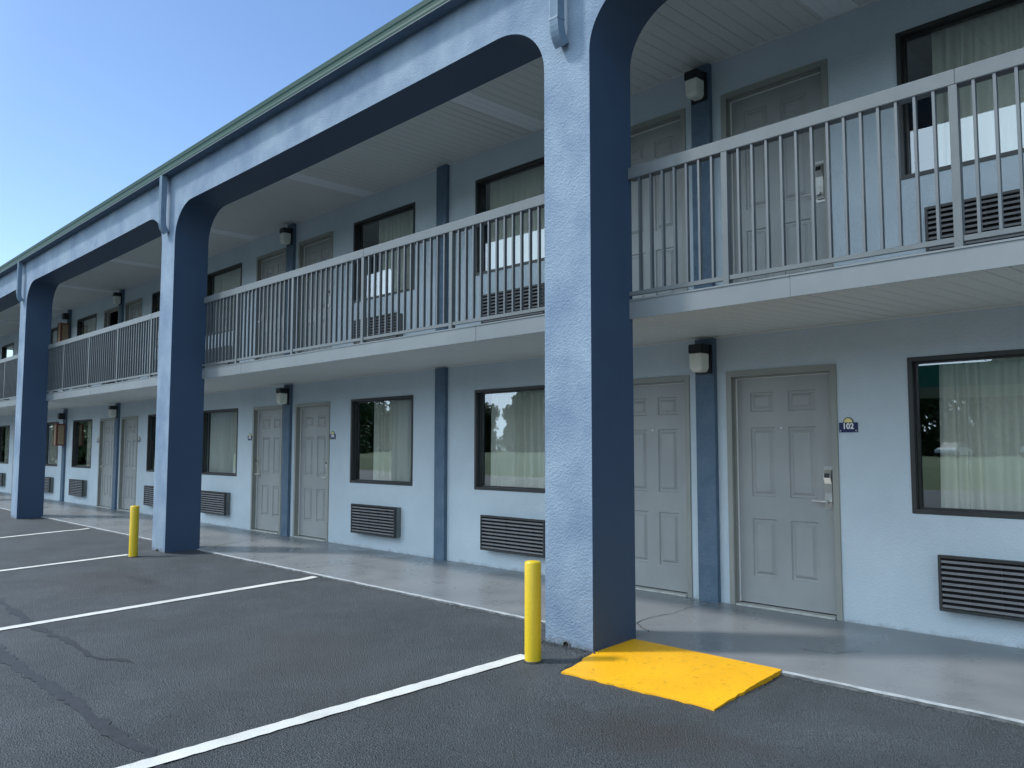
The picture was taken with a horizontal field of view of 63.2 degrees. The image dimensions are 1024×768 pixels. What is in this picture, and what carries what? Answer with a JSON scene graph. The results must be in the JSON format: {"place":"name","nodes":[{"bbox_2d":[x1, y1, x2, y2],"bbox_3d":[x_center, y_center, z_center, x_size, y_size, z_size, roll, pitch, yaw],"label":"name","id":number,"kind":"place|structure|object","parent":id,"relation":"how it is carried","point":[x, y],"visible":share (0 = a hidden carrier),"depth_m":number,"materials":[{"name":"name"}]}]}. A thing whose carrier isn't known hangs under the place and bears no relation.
{"place":"outdoors","nodes":[
{"label":"outdoors","id":0,"kind":"place"},
{"bbox_2d":[0,0,422,265],"label":"sky","id":1,"kind":"structure","parent":0,"point":[96,96],"materials":[{"name":"blue"}]},
{"bbox_2d":[204,552,541,623],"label":"loose asphalt","id":2,"kind":"structure","parent":0,"point":[377,589],"depth_m":7.99,"materials":[{"name":"grey asphalt"}]},
{"bbox_2d":[0,509,1023,767],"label":"parking lot","id":3,"kind":"structure","parent":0,"point":[204,669],"depth_m":5.02,"materials":[{"name":"grey asphalt"}]},
{"bbox_2d":[0,528,89,537],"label":"parking line","id":4,"kind":"object","parent":3,"relation":"on","point":[45,532],"visible":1,"depth_m":14.12,"materials":[{"name":"white paint"}]},
{"bbox_2d":[0,554,127,570],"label":"parking line","id":5,"kind":"object","parent":3,"relation":"on","point":[62,562],"visible":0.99,"depth_m":10.67,"materials":[{"name":"white paint"}]},
{"bbox_2d":[0,599,133,662],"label":"tar seam","id":6,"kind":"object","parent":3,"relation":"on","point":[24,618],"visible":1,"depth_m":6.83,"materials":[{"name":"black asphalt"}]},
{"bbox_2d":[0,644,166,767],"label":"tar seam","id":7,"kind":"object","parent":3,"relation":"on","point":[103,726],"visible":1,"depth_m":4.92,"materials":[{"name":"black asphalt"}]},
{"bbox_2d":[127,505,139,557],"bbox_3d":[-5.042,1.982,11.113,0.155,0.718,0.156,4,-6,-44],"label":"bollard","id":8,"kind":"object","parent":3,"relation":"on","point":[134,531],"visible":0.89,"depth_m":11.07,"materials":[{"name":"yellow metal"}]},
{"bbox_2d":[0,576,315,629],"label":"parking line","id":9,"kind":"object","parent":3,"relation":"on","point":[110,610],"visible":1,"depth_m":7.86,"materials":[{"name":"white paint"}]},
{"bbox_2d":[116,654,524,767],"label":"parking line","id":10,"kind":"object","parent":3,"relation":"on","point":[201,747],"visible":0.98,"depth_m":4.63,"materials":[{"name":"white paint"}]},
{"bbox_2d":[0,0,1023,651],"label":"motel building","id":11,"kind":"structure","parent":3,"relation":"on","point":[746,472],"depth_m":7.71,"materials":[{"name":"blue paint"}]},
{"bbox_2d":[0,473,5,485],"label":"air conditioner","id":12,"kind":"object","parent":11,"relation":"attached to","point":[2,479],"visible":1,"depth_m":26.01,"materials":[{"name":"black metal"}]},
{"bbox_2d":[0,425,9,463],"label":"window","id":13,"kind":"structure","parent":11,"relation":"in","point":[4,430],"depth_m":26.59,"materials":[{"name":"black glass"}]},
{"bbox_2d":[1,342,13,358],"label":"window","id":14,"kind":"structure","parent":11,"relation":"in","point":[7,350],"depth_m":26.94,"materials":[{"name":"black glass"}]},
{"bbox_2d":[0,354,17,400],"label":"balcony railing","id":15,"kind":"object","parent":11,"relation":"attached to","point":[8,376],"visible":0.42,"depth_m":19.53,"materials":[{"name":"grey metal"}]},
{"bbox_2d":[11,425,14,493],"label":"door","id":16,"kind":"structure","parent":11,"relation":"in","point":[14,425],"depth_m":25.49,"materials":[{"name":"grey paint"}]},
{"bbox_2d":[44,477,53,491],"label":"air conditioner","id":17,"kind":"object","parent":11,"relation":"attached to","point":[49,485],"visible":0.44,"depth_m":22.37,"materials":[{"name":"black metal"}]},
{"bbox_2d":[45,422,58,466],"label":"window","id":18,"kind":"structure","parent":11,"relation":"in","point":[51,451],"depth_m":22.98,"materials":[{"name":"black glass"}]},
{"bbox_2d":[51,327,57,343],"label":"window","id":19,"kind":"structure","parent":11,"relation":"in","point":[53,331],"depth_m":23.28,"materials":[{"name":"black glass"}]},
{"bbox_2d":[52,423,64,445],"bbox_3d":[-11.829,1.326,21.751,0.214,0.590,0.280,4,-6,-44],"label":"extinguisher cabinet","id":20,"kind":"object","parent":11,"relation":"attached to","point":[58,434],"visible":1,"depth_m":21.66,"materials":[{"name":"red wood"}]},
{"bbox_2d":[57,413,64,418],"bbox_3d":[-11.801,0.844,21.814,0.139,0.160,0.170,4,-6,-44],"label":"wall lamp","id":21,"kind":"object","parent":11,"relation":"attached to","point":[61,415],"visible":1,"depth_m":21.76,"materials":[{"name":"black metal"}]},
{"bbox_2d":[57,322,69,341],"bbox_3d":[-11.827,-1.306,21.954,0.214,0.590,0.280,4,-6,-44],"label":"extinguisher cabinet","id":22,"kind":"object","parent":11,"relation":"attached to","point":[62,331],"visible":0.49,"depth_m":21.87,"materials":[{"name":"red wood"}]},
{"bbox_2d":[62,313,68,319],"bbox_3d":[-11.799,-1.788,22.018,0.139,0.160,0.170,4,-6,-44],"label":"wall lamp","id":23,"kind":"object","parent":11,"relation":"attached to","point":[65,316],"visible":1,"depth_m":21.96,"materials":[{"name":"black metal"}]},
{"bbox_2d":[68,479,86,496],"bbox_3d":[-10.804,2.578,20.727,0.117,0.406,1.050,4,-6,-44],"label":"air conditioner","id":24,"kind":"object","parent":11,"relation":"attached to","point":[77,487],"visible":1,"depth_m":20.58,"materials":[{"name":"black metal"}]},
{"bbox_2d":[71,419,92,467],"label":"window","id":25,"kind":"structure","parent":11,"relation":"in","point":[75,422],"depth_m":21.37,"materials":[{"name":"black metal"}]},
{"bbox_2d":[77,313,96,335],"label":"window","id":26,"kind":"structure","parent":11,"relation":"in","point":[79,322],"depth_m":21.59,"materials":[{"name":"black metal"}]},
{"bbox_2d":[86,421,91,465],"bbox_3d":[-10.448,1.508,20.752,0.092,1.282,0.831,4,-6,-44],"label":"curtain","id":27,"kind":"object","parent":11,"relation":"hanging from","point":[89,443],"visible":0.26,"depth_m":20.97,"materials":[{"name":"white fabric"}]},
{"bbox_2d":[84,317,95,333],"bbox_3d":[-10.650,-1.080,21.173,0.093,1.282,1.434,4,-6,-44],"label":"curtain","id":28,"kind":"object","parent":11,"relation":"hanging from","point":[89,325],"visible":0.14,"depth_m":21.35,"materials":[{"name":"white fabric"}]},
{"bbox_2d":[47,311,159,391],"bbox_3d":[-7.126,-0.498,14.701,0.082,1.017,7.130,4,-6,-44],"label":"balcony railing","id":29,"kind":"object","parent":11,"relation":"on","point":[78,361],"visible":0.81,"depth_m":14.74,"materials":[{"name":"grey metal"}]},
{"bbox_2d":[96,418,114,508],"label":"door","id":30,"kind":"structure","parent":11,"relation":"in","point":[106,431],"depth_m":19.73,"materials":[{"name":"grey paint"}]},
{"bbox_2d":[101,306,118,384],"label":"door","id":31,"kind":"structure","parent":11,"relation":"in","point":[107,312],"depth_m":20.09,"materials":[{"name":"grey paint"}]},
{"bbox_2d":[108,406,117,417],"bbox_3d":[-9.098,0.633,18.989,0.156,0.270,0.170,4,-6,-44],"label":"wall lamp","id":32,"kind":"object","parent":11,"relation":"attached to","point":[113,411],"visible":1,"depth_m":18.95,"materials":[{"name":"white glass"}]},
{"bbox_2d":[113,292,121,304],"bbox_3d":[-9.096,-1.964,19.190,0.156,0.270,0.170,4,-6,-44],"label":"wall lamp","id":33,"kind":"object","parent":11,"relation":"attached to","point":[117,297],"visible":1,"depth_m":19.15,"materials":[{"name":"white glass"}]},
{"bbox_2d":[118,416,137,511],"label":"door","id":34,"kind":"structure","parent":11,"relation":"in","point":[129,425],"depth_m":18.67,"materials":[{"name":"grey paint"}]},
{"bbox_2d":[122,297,142,380],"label":"door","id":35,"kind":"structure","parent":11,"relation":"in","point":[133,309],"depth_m":18.88,"materials":[{"name":"grey paint"}]},
{"bbox_2d":[143,485,153,505],"bbox_3d":[-7.292,2.298,17.071,0.117,0.406,1.050,4,-6,-44],"label":"air conditioner","id":36,"kind":"object","parent":11,"relation":"attached to","point":[148,495],"visible":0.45,"depth_m":17.24,"materials":[{"name":"black metal"}]},
{"bbox_2d":[146,414,155,471],"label":"window","id":37,"kind":"structure","parent":11,"relation":"in","point":[150,417],"depth_m":17.72,"materials":[{"name":"black metal"}]},
{"bbox_2d":[151,291,159,345],"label":"window","id":38,"kind":"structure","parent":11,"relation":"in","point":[155,295],"depth_m":17.94,"materials":[{"name":"black metal"}]},
{"bbox_2d":[201,490,229,515],"bbox_3d":[-5.388,2.147,15.088,0.117,0.406,1.050,4,-6,-44],"label":"air conditioner","id":39,"kind":"object","parent":11,"relation":"attached to","point":[215,502],"visible":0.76,"depth_m":14.95,"materials":[{"name":"black metal"}]},
{"bbox_2d":[205,345,233,367],"bbox_3d":[-5.385,-0.459,15.289,0.117,0.406,1.050,4,-6,-44],"label":"air conditioner","id":40,"kind":"object","parent":11,"relation":"attached to","point":[221,357],"visible":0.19,"depth_m":15.15,"materials":[{"name":"black metal"}]},
{"bbox_2d":[202,408,237,475],"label":"window","id":41,"kind":"structure","parent":11,"relation":"in","point":[205,416],"depth_m":15.71,"materials":[{"name":"black metal"}]},
{"bbox_2d":[209,411,236,472],"bbox_3d":[-5.240,1.095,15.343,0.092,1.282,1.457,4,-6,-44],"label":"curtain","id":42,"kind":"object","parent":11,"relation":"hanging from","point":[223,442],"visible":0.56,"depth_m":15.45,"materials":[{"name":"white fabric"}]},
{"bbox_2d":[206,262,241,335],"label":"window","id":43,"kind":"structure","parent":11,"relation":"in","point":[209,280],"depth_m":15.72,"materials":[{"name":"black metal"}]},
{"bbox_2d":[214,268,240,332],"bbox_3d":[-5.240,-1.511,15.540,0.097,1.282,1.469,4,-6,-44],"label":"curtain","id":44,"kind":"object","parent":11,"relation":"hanging from","point":[227,281],"visible":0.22,"depth_m":15.70,"materials":[{"name":"white fabric"}]},
{"bbox_2d":[250,405,282,534],"bbox_3d":[-4.051,1.418,13.899,0.140,2.095,1.039,4,-6,-44],"label":"door","id":45,"kind":"structure","parent":11,"relation":"in","point":[267,422],"depth_m":14.00,"materials":[{"name":"grey paint"}]},
{"bbox_2d":[254,247,286,359],"bbox_3d":[-4.049,-1.187,14.100,0.140,2.095,1.039,4,-6,-44],"label":"door","id":46,"kind":"structure","parent":11,"relation":"in","point":[271,264],"depth_m":14.21,"materials":[{"name":"grey paint"}]},
{"bbox_2d":[276,388,288,404],"bbox_3d":[-3.681,0.202,13.349,0.156,0.270,0.170,4,-6,-44],"label":"wall lamp","id":47,"kind":"object","parent":11,"relation":"attached to","point":[282,395],"visible":1,"depth_m":13.30,"materials":[{"name":"white glass"}]},
{"bbox_2d":[280,227,292,245],"bbox_3d":[-3.679,-2.395,13.550,0.156,0.270,0.170,4,-6,-44],"label":"wall lamp","id":48,"kind":"object","parent":11,"relation":"attached to","point":[286,236],"visible":1,"depth_m":13.51,"materials":[{"name":"white glass"}]},
{"bbox_2d":[292,402,329,541],"bbox_3d":[-3.057,1.339,12.864,0.140,2.096,1.039,4,-6,-44],"label":"door","id":49,"kind":"structure","parent":11,"relation":"in","point":[312,420],"depth_m":12.96,"materials":[{"name":"grey paint"}]},
{"bbox_2d":[296,231,332,352],"bbox_3d":[-3.055,-1.267,13.066,0.140,2.096,1.039,4,-6,-44],"label":"door","id":50,"kind":"structure","parent":11,"relation":"in","point":[317,249],"depth_m":13.18,"materials":[{"name":"grey paint"}]},
{"bbox_2d":[330,431,335,438],"bbox_3d":[-2.676,0.763,12.429,0.010,0.123,0.156,4,-6,-44],"label":"room number sign","id":51,"kind":"object","parent":11,"relation":"attached to","point":[332,435],"visible":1,"depth_m":12.42,"materials":[{"name":"blue"}]},
{"bbox_2d":[202,194,544,366],"bbox_3d":[-1.876,-0.916,9.235,0.082,1.017,7.130,4,-6,-44],"label":"balcony railing","id":52,"kind":"object","parent":11,"relation":"on","point":[496,216],"visible":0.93,"depth_m":8.74,"materials":[{"name":"grey metal"}]},
{"bbox_2d":[350,503,400,537],"bbox_3d":[-1.875,1.867,11.431,0.117,0.406,1.050,4,-6,-44],"label":"air conditioner","id":53,"kind":"object","parent":11,"relation":"attached to","point":[377,520],"visible":1,"depth_m":11.33,"materials":[{"name":"black metal"}]},
{"bbox_2d":[353,312,402,343],"bbox_3d":[-1.873,-0.738,11.632,0.117,0.406,1.050,4,-6,-44],"label":"air conditioner","id":54,"kind":"object","parent":11,"relation":"attached to","point":[383,324],"visible":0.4,"depth_m":11.49,"materials":[{"name":"black metal"}]},
{"bbox_2d":[350,395,412,485],"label":"window","id":55,"kind":"structure","parent":11,"relation":"in","point":[354,402],"depth_m":11.98,"materials":[{"name":"black metal"}]},
{"bbox_2d":[353,202,414,302],"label":"window","id":56,"kind":"structure","parent":11,"relation":"in","point":[357,226],"depth_m":11.95,"materials":[{"name":"black metal"}]},
{"bbox_2d":[373,399,410,481],"bbox_3d":[-1.665,0.809,11.608,0.092,1.282,0.920,4,-6,-44],"label":"curtain","id":57,"kind":"object","parent":11,"relation":"hanging from","point":[392,443],"visible":0.74,"depth_m":11.61,"materials":[{"name":"white fabric"}]},
{"bbox_2d":[378,209,412,294],"bbox_3d":[-1.572,-1.803,11.716,0.091,1.282,1.046,4,-6,-44],"label":"curtain","id":58,"kind":"object","parent":11,"relation":"hanging from","point":[400,225],"visible":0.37,"depth_m":11.80,"materials":[{"name":"white fabric"}]},
{"bbox_2d":[474,385,544,492],"bbox_3d":[0.096,0.637,9.612,0.108,1.202,1.492,4,-6,-44],"label":"window","id":59,"kind":"structure","parent":11,"relation":"in","point":[478,394],"depth_m":10.08,"materials":[{"name":"brown metal"}]},
{"bbox_2d":[475,157,544,275],"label":"window","id":60,"kind":"structure","parent":11,"relation":"in","point":[479,184],"depth_m":10.21,"materials":[{"name":"black metal"}]},
{"bbox_2d":[480,515,544,557],"bbox_3d":[0.029,1.715,9.448,0.117,0.406,1.050,4,-6,-44],"label":"air conditioner","id":61,"kind":"object","parent":11,"relation":"attached to","point":[516,535],"visible":0.85,"depth_m":9.40,"materials":[{"name":"black metal"}]},
{"bbox_2d":[481,283,544,323],"bbox_3d":[0.032,-0.890,9.649,0.117,0.406,1.050,4,-6,-44],"label":"air conditioner","id":62,"kind":"object","parent":11,"relation":"attached to","point":[526,299],"visible":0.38,"depth_m":9.57,"materials":[{"name":"black metal"}]},
{"bbox_2d":[490,165,544,269],"bbox_3d":[0.200,-1.944,9.876,0.079,1.282,1.407,4,-6,-44],"label":"curtain","id":63,"kind":"object","parent":11,"relation":"hanging from","point":[524,185],"visible":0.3,"depth_m":10.00,"materials":[{"name":"white fabric"}]},
{"bbox_2d":[491,390,544,487],"bbox_3d":[0.091,0.670,9.782,0.091,1.282,1.057,4,-6,-44],"label":"curtain","id":64,"kind":"object","parent":11,"relation":"hanging from","point":[517,439],"visible":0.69,"depth_m":9.78,"materials":[{"name":"white fabric"}]},
{"bbox_2d":[631,108,687,298],"bbox_3d":[1.368,-1.618,8.461,0.140,2.095,1.039,4,-6,-44],"label":"door","id":65,"kind":"structure","parent":11,"relation":"in","point":[665,135],"depth_m":8.39,"materials":[{"name":"grey paint"}]},
{"bbox_2d":[633,375,692,597],"bbox_3d":[1.366,0.987,8.259,0.140,2.095,1.039,4,-6,-44],"label":"door","id":66,"kind":"structure","parent":11,"relation":"in","point":[662,439],"depth_m":8.17,"materials":[{"name":"grey paint"}]},
{"bbox_2d":[684,68,706,104],"bbox_3d":[1.738,-2.826,7.910,0.156,0.270,0.170,4,-6,-44],"label":"wall lamp","id":67,"kind":"object","parent":11,"relation":"attached to","point":[695,79],"visible":1,"depth_m":7.87,"materials":[{"name":"white glass"}]},
{"bbox_2d":[688,343,711,374],"bbox_3d":[1.736,-0.229,7.710,0.156,0.270,0.170,4,-6,-44],"label":"wall lamp","id":68,"kind":"object","parent":11,"relation":"attached to","point":[700,355],"visible":1,"depth_m":7.67,"materials":[{"name":"white glass"}]},
{"bbox_2d":[720,59,832,282],"bbox_3d":[2.362,-1.698,7.426,0.140,2.096,1.039,4,-6,-44],"label":"door","id":69,"kind":"structure","parent":11,"relation":"in","point":[802,90],"depth_m":7.44,"materials":[{"name":"grey paint"}]},
{"bbox_2d":[726,364,843,620],"bbox_3d":[2.360,0.907,7.225,0.140,2.096,1.039,4,-6,-44],"label":"door","id":70,"kind":"structure","parent":11,"relation":"in","point":[785,546],"depth_m":7.24,"materials":[{"name":"grey paint"}]},
{"bbox_2d":[628,47,1023,295],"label":"balcony railing","id":71,"kind":"object","parent":11,"relation":"on","point":[951,82],"visible":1,"depth_m":5.16,"materials":[{"name":"grey metal"}]},
{"bbox_2d":[839,417,857,431],"bbox_3d":[2.741,0.332,6.789,0.010,0.123,0.156,4,-6,-44],"label":"room number sign","id":72,"kind":"object","parent":11,"relation":"attached to","point":[850,425],"visible":1,"depth_m":6.78,"materials":[{"name":"blue"}]},
{"bbox_2d":[895,0,1023,179],"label":"window","id":73,"kind":"structure","parent":11,"relation":"in","point":[990,6],"depth_m":6.57,"materials":[{"name":"brown metal"}]},
{"bbox_2d":[907,349,1023,519],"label":"window","id":74,"kind":"structure","parent":11,"relation":"in","point":[912,362],"depth_m":6.39,"materials":[{"name":"brown metal"}]},
{"bbox_2d":[924,189,1023,251],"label":"air conditioner","id":75,"kind":"object","parent":11,"relation":"attached to","point":[1011,210],"visible":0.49,"depth_m":6.08,"materials":[{"name":"black metal"}]},
{"bbox_2d":[932,1,1023,166],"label":"curtain","id":76,"kind":"object","parent":11,"relation":"hanging from","point":[988,35],"visible":0.53,"depth_m":6.35,"materials":[{"name":"white fabric"}]},
{"bbox_2d":[937,554,1023,621],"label":"air conditioner","id":77,"kind":"object","parent":11,"relation":"attached to","point":[987,587],"visible":1,"depth_m":5.93,"materials":[{"name":"black metal"}]},
{"bbox_2d":[939,357,1023,511],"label":"curtain","id":78,"kind":"object","parent":11,"relation":"hanging from","point":[982,434],"visible":0.81,"depth_m":6.21,"materials":[{"name":"white fabric"}]},
{"bbox_2d":[522,560,543,663],"bbox_3d":[0.142,1.568,5.693,0.145,0.718,0.148,4,-6,-44],"label":"bollard","id":79,"kind":"object","parent":3,"relation":"on","point":[532,611],"visible":0.88,"depth_m":5.65,"materials":[{"name":"yellow metal"}]},
{"bbox_2d":[559,652,595,672],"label":"loose asphalt","id":80,"kind":"structure","parent":3,"relation":"on","point":[580,659],"depth_m":5.61,"materials":[{"name":"grey asphalt"}]},
{"bbox_2d":[561,639,781,710],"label":"kerb ramp","id":81,"kind":"structure","parent":3,"relation":"on","point":[707,681],"depth_m":5.26,"materials":[{"name":"yellow paint"}]},
{"bbox_2d":[0,492,1023,725],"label":"walkway","id":82,"kind":"structure","parent":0,"point":[977,679],"depth_m":6.46,"materials":[{"name":"grey paint"}]},
{"bbox_2d":[541,640,593,653],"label":"loose asphalt","id":83,"kind":"structure","parent":0,"point":[564,646],"depth_m":5.91,"materials":[{"name":"grey asphalt"}]},
{"bbox_2d":[719,675,783,711],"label":"loose asphalt","id":84,"kind":"structure","parent":0,"point":[756,689],"depth_m":4.93,"materials":[{"name":"grey asphalt"}]},
{"bbox_2d":[784,676,1022,726],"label":"loose asphalt","id":85,"kind":"structure","parent":0,"point":[901,700],"depth_m":4.64,"materials":[{"name":"grey asphalt"}]}
]}

